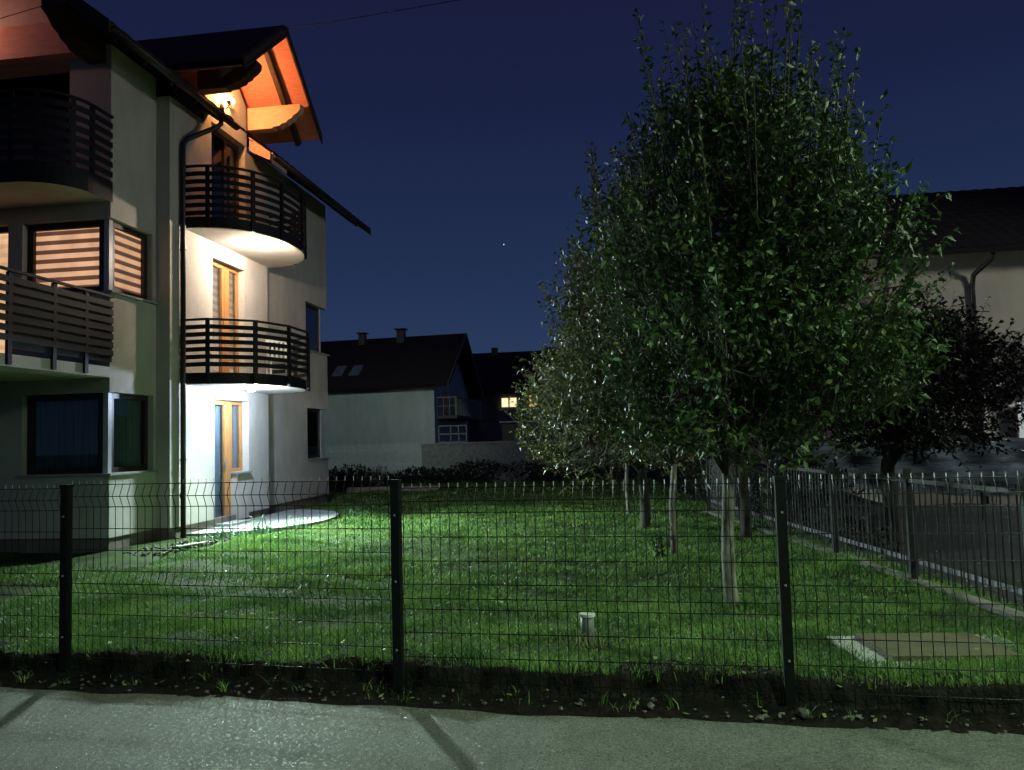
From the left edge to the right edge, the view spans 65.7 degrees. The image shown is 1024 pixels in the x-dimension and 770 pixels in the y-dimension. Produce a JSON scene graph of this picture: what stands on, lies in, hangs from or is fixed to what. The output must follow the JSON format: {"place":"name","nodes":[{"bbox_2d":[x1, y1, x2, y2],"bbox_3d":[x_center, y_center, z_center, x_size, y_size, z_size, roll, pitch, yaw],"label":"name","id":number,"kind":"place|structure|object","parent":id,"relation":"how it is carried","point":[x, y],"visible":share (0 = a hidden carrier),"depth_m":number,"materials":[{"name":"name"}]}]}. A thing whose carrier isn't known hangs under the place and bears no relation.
{"place":"outdoors","nodes":[
{"label":"outdoors","id":0,"kind":"place"},
{"bbox_2d":[148,444,804,670],"bbox_3d":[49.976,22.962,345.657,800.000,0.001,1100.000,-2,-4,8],"label":"ground","id":1,"kind":"structure","parent":0,"point":[612,663],"depth_m":19.83,"materials":[{"name":"soil"}]},
{"bbox_2d":[0,0,370,552],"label":"apartment house","id":2,"kind":"structure","parent":1,"relation":"on","point":[162,254],"depth_m":13.27,"materials":[{"name":"paint"}]},
{"bbox_2d":[0,227,7,352],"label":"balcony door","id":3,"kind":"structure","parent":2,"relation":"in","point":[3,230],"depth_m":12.68,"materials":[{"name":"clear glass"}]},
{"bbox_2d":[0,0,61,18],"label":"overhead cable","id":4,"kind":"object","parent":2,"relation":"attached to","point":[31,9],"visible":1,"depth_m":10.31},
{"bbox_2d":[27,393,102,474],"bbox_3d":[-6.878,0.758,12.287,1.300,1.230,0.106,-2,-4,8],"label":"window","id":5,"kind":"structure","parent":2,"relation":"in","point":[65,431],"depth_m":12.32,"materials":[{"name":"blue glass"}]},
{"bbox_2d":[27,220,103,291],"bbox_3d":[-6.969,-1.980,12.467,1.330,1.140,0.106,-2,-4,8],"label":"window","id":6,"kind":"structure","parent":2,"relation":"in","point":[72,253],"depth_m":12.50,"materials":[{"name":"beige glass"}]},
{"bbox_2d":[66,118,68,164],"bbox_3d":[-7.332,-3.847,13.957,1.050,1.800,0.080,-2,-4,8],"label":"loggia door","id":7,"kind":"structure","parent":2,"relation":"in","point":[67,151],"depth_m":14.01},
{"bbox_2d":[112,221,146,299],"bbox_3d":[-6.236,-1.976,12.844,0.106,1.140,0.940,-2,-4,8],"label":"window","id":8,"kind":"structure","parent":2,"relation":"in","point":[129,265],"depth_m":12.96,"materials":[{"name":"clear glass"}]},
{"bbox_2d":[111,393,147,472],"bbox_3d":[-6.157,0.763,12.680,0.106,1.230,0.970,-2,-4,8],"label":"window","id":9,"kind":"structure","parent":2,"relation":"in","point":[129,411],"depth_m":12.80,"materials":[{"name":"black glass"}]},
{"bbox_2d":[211,131,238,218],"bbox_3d":[-5.715,-3.901,15.523,0.106,2.020,1.330,-2,-4,8],"label":"balcony door","id":10,"kind":"structure","parent":2,"relation":"in","point":[224,152],"depth_m":15.64,"materials":[{"name":"brown glass"}]},
{"bbox_2d":[212,260,238,372],"bbox_3d":[-5.628,-1.244,15.333,0.156,2.190,1.260,-2,-4,8],"label":"balcony door","id":11,"kind":"structure","parent":2,"relation":"in","point":[228,277],"depth_m":15.42,"materials":[{"name":"orange wood"}]},
{"bbox_2d":[215,400,242,516],"bbox_3d":[-5.539,1.450,15.252,0.156,2.300,1.330,-2,-4,8],"label":"balcony door","id":12,"kind":"structure","parent":2,"relation":"in","point":[230,412],"depth_m":15.29,"materials":[{"name":"orange wood"}]},
{"bbox_2d":[265,339,286,375],"bbox_3d":[-4.750,-0.498,16.157,0.440,0.900,0.450,0,-4,-27],"label":"plastic chair","id":13,"kind":"object","parent":2,"relation":"on","point":[268,362],"visible":0.38,"depth_m":16.30,"materials":[{"name":"white paint"}]},
{"bbox_2d":[306,304,318,351],"bbox_3d":[-5.204,-1.441,20.254,0.106,1.200,1.220,-2,-4,8],"label":"window","id":14,"kind":"structure","parent":2,"relation":"in","point":[310,310],"depth_m":20.65,"materials":[{"name":"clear glass"}]},
{"bbox_2d":[307,408,319,457],"bbox_3d":[-5.127,1.228,20.095,0.106,1.250,1.190,-2,-4,8],"label":"window","id":15,"kind":"structure","parent":2,"relation":"in","point":[313,429],"depth_m":20.43,"materials":[{"name":"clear glass"}]},
{"bbox_2d":[283,0,457,29],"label":"overhead cable","id":16,"kind":"object","parent":2,"relation":"attached to","point":[375,14],"visible":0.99,"depth_m":12.81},
{"bbox_2d":[326,443,421,471],"bbox_3d":[-5.854,3.114,34.093,4.500,1.150,0.070,-2,-4,8],"label":"white picket fence","id":17,"kind":"object","parent":1,"relation":"on","point":[377,450],"visible":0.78,"depth_m":34.06,"materials":[{"name":"paint"}]},
{"bbox_2d":[320,328,483,476],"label":"long white house","id":18,"kind":"structure","parent":1,"relation":"on","point":[401,387],"depth_m":38.08,"materials":[{"name":"paint"}]},
{"bbox_2d":[443,391,457,414],"bbox_3d":[-3.153,0.993,40.782,0.020,1.200,3.400,-2,-4,8],"label":"window","id":19,"kind":"structure","parent":18,"relation":"in","point":[445,394],"depth_m":39.94,"materials":[{"name":"black glass"}]},
{"bbox_2d":[468,348,562,443],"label":"house","id":20,"kind":"structure","parent":1,"relation":"on","point":[498,375],"depth_m":50.78,"materials":[{"name":"tile"}]},
{"bbox_2d":[501,397,515,406],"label":"window","id":21,"kind":"structure","parent":20,"relation":"in","point":[505,400],"depth_m":50.48,"materials":[{"name":"beige glass"}]},
{"bbox_2d":[499,420,546,442],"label":"garden shed","id":22,"kind":"structure","parent":1,"relation":"on","point":[507,435],"depth_m":44.35,"materials":[{"name":"white paint"}]},
{"bbox_2d":[329,456,719,485],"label":"undergrowth","id":23,"kind":"object","parent":1,"relation":"on","point":[430,474],"visible":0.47,"depth_m":28.35,"materials":[{"name":"green plant"}]},
{"bbox_2d":[543,347,590,438],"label":"distant house","id":24,"kind":"structure","parent":1,"relation":"on","point":[546,348],"depth_m":66.82,"materials":[{"name":"tile"}]},
{"bbox_2d":[420,434,783,478],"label":"garden wall","id":25,"kind":"structure","parent":1,"relation":"on","point":[445,456],"depth_m":32.36,"materials":[{"name":"concrete"}]},
{"bbox_2d":[438,425,466,442],"bbox_3d":[-2.581,2.469,34.637,1.280,1.425,0.050,-2,-4,8],"label":"white railing","id":26,"kind":"object","parent":25,"relation":"on","point":[450,433],"visible":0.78,"depth_m":34.65,"materials":[{"name":"grey paint"}]},
{"bbox_2d":[0,687,1023,769],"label":"road","id":27,"kind":"structure","parent":0,"point":[55,730],"depth_m":4.31,"materials":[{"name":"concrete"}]},
{"bbox_2d":[0,641,1023,734],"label":"soil verge","id":28,"kind":"structure","parent":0,"point":[933,711],"depth_m":5.00,"materials":[{"name":"brown soil"}]},
{"bbox_2d":[0,471,1023,712],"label":"wire fence","id":29,"kind":"object","parent":28,"relation":"on","point":[66,507],"visible":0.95,"depth_m":5.08,"materials":[{"name":"metal"}]},
{"bbox_2d":[23,502,1023,723],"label":"fallen leaves","id":30,"kind":"object","parent":28,"relation":"on","point":[624,694],"visible":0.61,"depth_m":6.51,"materials":[{"name":"plant"}]},
{"bbox_2d":[645,702,654,710],"bbox_3d":[0.818,1.909,4.712,0.052,0.059,0.058,2,-5,-45],"label":"stone","id":31,"kind":"object","parent":28,"relation":"on","point":[650,705],"visible":0.96,"depth_m":4.70,"materials":[{"name":"grey stone"}]},
{"bbox_2d":[796,708,809,719],"bbox_3d":[1.662,1.876,4.519,0.067,0.068,0.071,-1,-4,-13],"label":"stone","id":32,"kind":"object","parent":28,"relation":"on","point":[802,713],"visible":0.94,"depth_m":4.50,"materials":[{"name":"grey stone"}]},
{"bbox_2d":[0,476,1023,723],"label":"lawn","id":33,"kind":"structure","parent":0,"point":[86,559],"depth_m":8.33,"materials":[{"name":"plant"}]},
{"bbox_2d":[174,541,207,547],"bbox_3d":[-4.994,2.485,12.361,0.090,0.035,0.616,-3,-4,21],"label":"plank","id":34,"kind":"object","parent":33,"relation":"on","point":[186,545],"visible":1,"depth_m":12.29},
{"bbox_2d":[211,519,242,538],"bbox_3d":[-4.803,2.433,13.469,0.550,0.307,0.485,-4,-4,30],"label":"strap leaf plant","id":35,"kind":"object","parent":33,"relation":"on","point":[223,533],"visible":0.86,"depth_m":13.40,"materials":[{"name":"green plant"}]},
{"bbox_2d":[191,524,283,541],"bbox_3d":[-4.550,2.556,13.910,0.512,0.104,2.372,-4,-4,30],"label":"clover","id":36,"kind":"object","parent":33,"relation":"on","point":[219,537],"visible":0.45,"depth_m":13.32,"materials":[{"name":"green plant"}]},
{"bbox_2d":[247,514,276,534],"bbox_3d":[-4.362,2.412,13.756,0.581,0.361,0.676,0,-4,-28],"label":"strap leaf plant","id":37,"kind":"object","parent":33,"relation":"on","point":[260,530],"visible":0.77,"depth_m":13.76,"materials":[{"name":"green plant"}]},
{"bbox_2d":[186,509,338,535],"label":"patio","id":38,"kind":"structure","parent":33,"relation":"on","point":[322,517],"depth_m":15.40,"materials":[{"name":"concrete"}]},
{"bbox_2d":[279,513,308,529],"bbox_3d":[-3.961,2.474,14.362,0.590,0.293,0.493,-2,-4,8],"label":"strap leaf plant","id":39,"kind":"object","parent":33,"relation":"on","point":[295,526],"visible":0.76,"depth_m":14.33,"materials":[{"name":"green plant"}]},
{"bbox_2d":[338,507,365,517],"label":"strap leaf plant","id":40,"kind":"object","parent":33,"relation":"on","point":[357,511],"visible":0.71,"depth_m":16.06,"materials":[{"name":"green plant"}]},
{"bbox_2d":[329,465,382,489],"bbox_3d":[-5.207,3.078,25.787,2.060,1.052,1.627,-2,-4,8],"label":"dark shrub","id":41,"kind":"object","parent":33,"relation":"on","point":[339,486],"visible":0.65,"depth_m":25.64,"materials":[{"name":"green plant"}]},
{"bbox_2d":[365,464,386,486],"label":"thin shrub","id":42,"kind":"object","parent":33,"relation":"on","point":[380,472],"visible":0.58,"depth_m":26.95,"materials":[{"name":"green plant"}]},
{"bbox_2d":[346,485,438,492],"bbox_3d":[-3.679,3.243,24.474,2.900,0.220,0.200,-2,-4,8],"label":"kerb stone","id":43,"kind":"object","parent":33,"relation":"on","point":[354,490],"visible":0.29,"depth_m":24.43,"materials":[{"name":"concrete"}]},
{"bbox_2d":[489,463,530,483],"bbox_3d":[-0.081,2.979,26.750,1.474,0.808,0.839,-2,-4,8],"label":"pale shrub","id":44,"kind":"object","parent":33,"relation":"on","point":[504,479],"visible":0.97,"depth_m":26.67,"materials":[{"name":"green plant"}]},
{"bbox_2d":[559,625,606,648],"bbox_3d":[0.539,1.865,5.873,0.380,0.154,0.432,-1,-4,-14],"label":"weed clump","id":45,"kind":"object","parent":33,"relation":"on","point":[584,643],"visible":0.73,"depth_m":5.84,"materials":[{"name":"green plant"}]},
{"bbox_2d":[579,610,594,642],"bbox_3d":[0.569,1.834,5.980,0.120,0.268,0.120,-2,-4,8],"label":"standpipe","id":46,"kind":"object","parent":33,"relation":"on","point":[583,615],"visible":0.75,"depth_m":5.94,"materials":[{"name":"grey plastic"}]},
{"bbox_2d":[546,341,630,513],"bbox_3d":[1.976,0.534,15.732,2.626,4.224,2.654,-2,-4,8],"label":"garden tree","id":47,"kind":"object","parent":33,"relation":"on","point":[628,508],"depth_m":15.46,"materials":[{"name":"brown plant"}]},
{"bbox_2d":[498,251,689,528],"bbox_3d":[1.604,0.087,13.144,3.086,4.818,3.220,0,-4,-23],"label":"garden tree","id":48,"kind":"object","parent":33,"relation":"on","point":[642,469],"visible":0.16,"depth_m":12.94,"materials":[{"name":"green plant"}]},
{"bbox_2d":[609,447,614,496],"bbox_3d":[2.588,0.765,20.098,2.489,4.293,2.602,-2,-4,8],"label":"garden tree","id":49,"kind":"object","parent":33,"relation":"on","point":[611,475],"depth_m":20.00,"materials":[{"name":"brown plant"}]},
{"bbox_2d":[516,140,734,555],"bbox_3d":[1.653,-0.539,10.301,3.320,5.681,3.131,-2,-4,8],"label":"garden tree","id":50,"kind":"object","parent":33,"relation":"on","point":[591,397],"visible":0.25,"depth_m":10.05,"materials":[{"name":"green plant"}]},
{"bbox_2d":[649,524,672,558],"bbox_3d":[1.896,1.932,9.887,0.266,0.478,0.563,-4,-4,28],"label":"sapling","id":51,"kind":"object","parent":33,"relation":"on","point":[660,545],"visible":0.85,"depth_m":9.77,"materials":[{"name":"green plant"}]},
{"bbox_2d":[632,523,806,609],"bbox_3d":[2.001,2.095,9.971,1.065,0.147,6.428,-1,-4,-2],"label":"grass tuft","id":52,"kind":"object","parent":33,"relation":"on","point":[750,605],"visible":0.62,"depth_m":7.07,"materials":[{"name":"green plant"}]},
{"bbox_2d":[671,245,826,538],"bbox_3d":[3.453,-0.049,11.941,2.500,4.817,2.931,-2,-4,8],"label":"garden tree","id":53,"kind":"object","parent":33,"relation":"on","point":[745,515],"visible":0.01,"depth_m":11.64,"materials":[{"name":"brown plant"}]},
{"bbox_2d":[566,0,960,606],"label":"garden tree","id":54,"kind":"object","parent":33,"relation":"on","point":[742,287],"visible":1,"depth_m":6.77,"materials":[{"name":"green plant"}]},
{"bbox_2d":[705,455,1023,621],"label":"steel picket fence","id":55,"kind":"object","parent":33,"relation":"on","point":[908,525],"visible":0.57,"depth_m":8.12,"materials":[{"name":"grey metal"}]},
{"bbox_2d":[827,633,1022,666],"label":"inspection cover","id":56,"kind":"object","parent":33,"relation":"on","point":[927,649],"visible":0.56,"depth_m":5.44,"materials":[{"name":"concrete"}]},
{"bbox_2d":[17,534,1018,732],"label":"gravel","id":57,"kind":"structure","parent":0,"point":[759,717],"depth_m":5.29,"materials":[{"name":"grey gravel"}]},
{"bbox_2d":[84,0,1023,400],"label":"sky","id":58,"kind":"structure","parent":0,"point":[456,132],"materials":[{"name":"blue"}]},
{"bbox_2d":[610,473,1023,610],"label":"neighbour yard","id":59,"kind":"structure","parent":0,"point":[1015,542],"depth_m":10.97,"materials":[{"name":"green plant"}]},
{"bbox_2d":[676,446,904,551],"bbox_3d":[4.496,1.878,14.996,0.922,1.533,9.911,-2,-4,-1],"label":"hedge","id":60,"kind":"object","parent":59,"relation":"on","point":[701,493],"visible":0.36,"depth_m":12.32,"materials":[{"name":"green plant"}]},
{"bbox_2d":[713,386,877,506],"bbox_3d":[5.123,0.752,14.964,3.535,3.535,3.002,-2,-4,8],"label":"dark tree","id":61,"kind":"object","parent":59,"relation":"on","point":[771,446],"visible":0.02,"depth_m":14.81,"materials":[{"name":"brown plant"}]},
{"bbox_2d":[795,186,1023,505],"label":"beige house","id":62,"kind":"structure","parent":59,"relation":"on","point":[984,252],"depth_m":16.03,"materials":[{"name":"beige paint"}]},
{"bbox_2d":[1005,336,1023,437],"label":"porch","id":63,"kind":"object","parent":62,"relation":"attached to","point":[1020,433],"visible":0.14,"depth_m":15.43,"materials":[{"name":"white paint"}]},
{"bbox_2d":[795,437,1023,520],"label":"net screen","id":64,"kind":"object","parent":59,"relation":"on","point":[985,464],"visible":0.48,"depth_m":13.08,"materials":[{"name":"fabric"}]},
{"bbox_2d":[803,281,1023,544],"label":"dark tree","id":65,"kind":"object","parent":59,"relation":"on","point":[969,371],"visible":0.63,"depth_m":10.48,"materials":[{"name":"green plant"}]}
]}

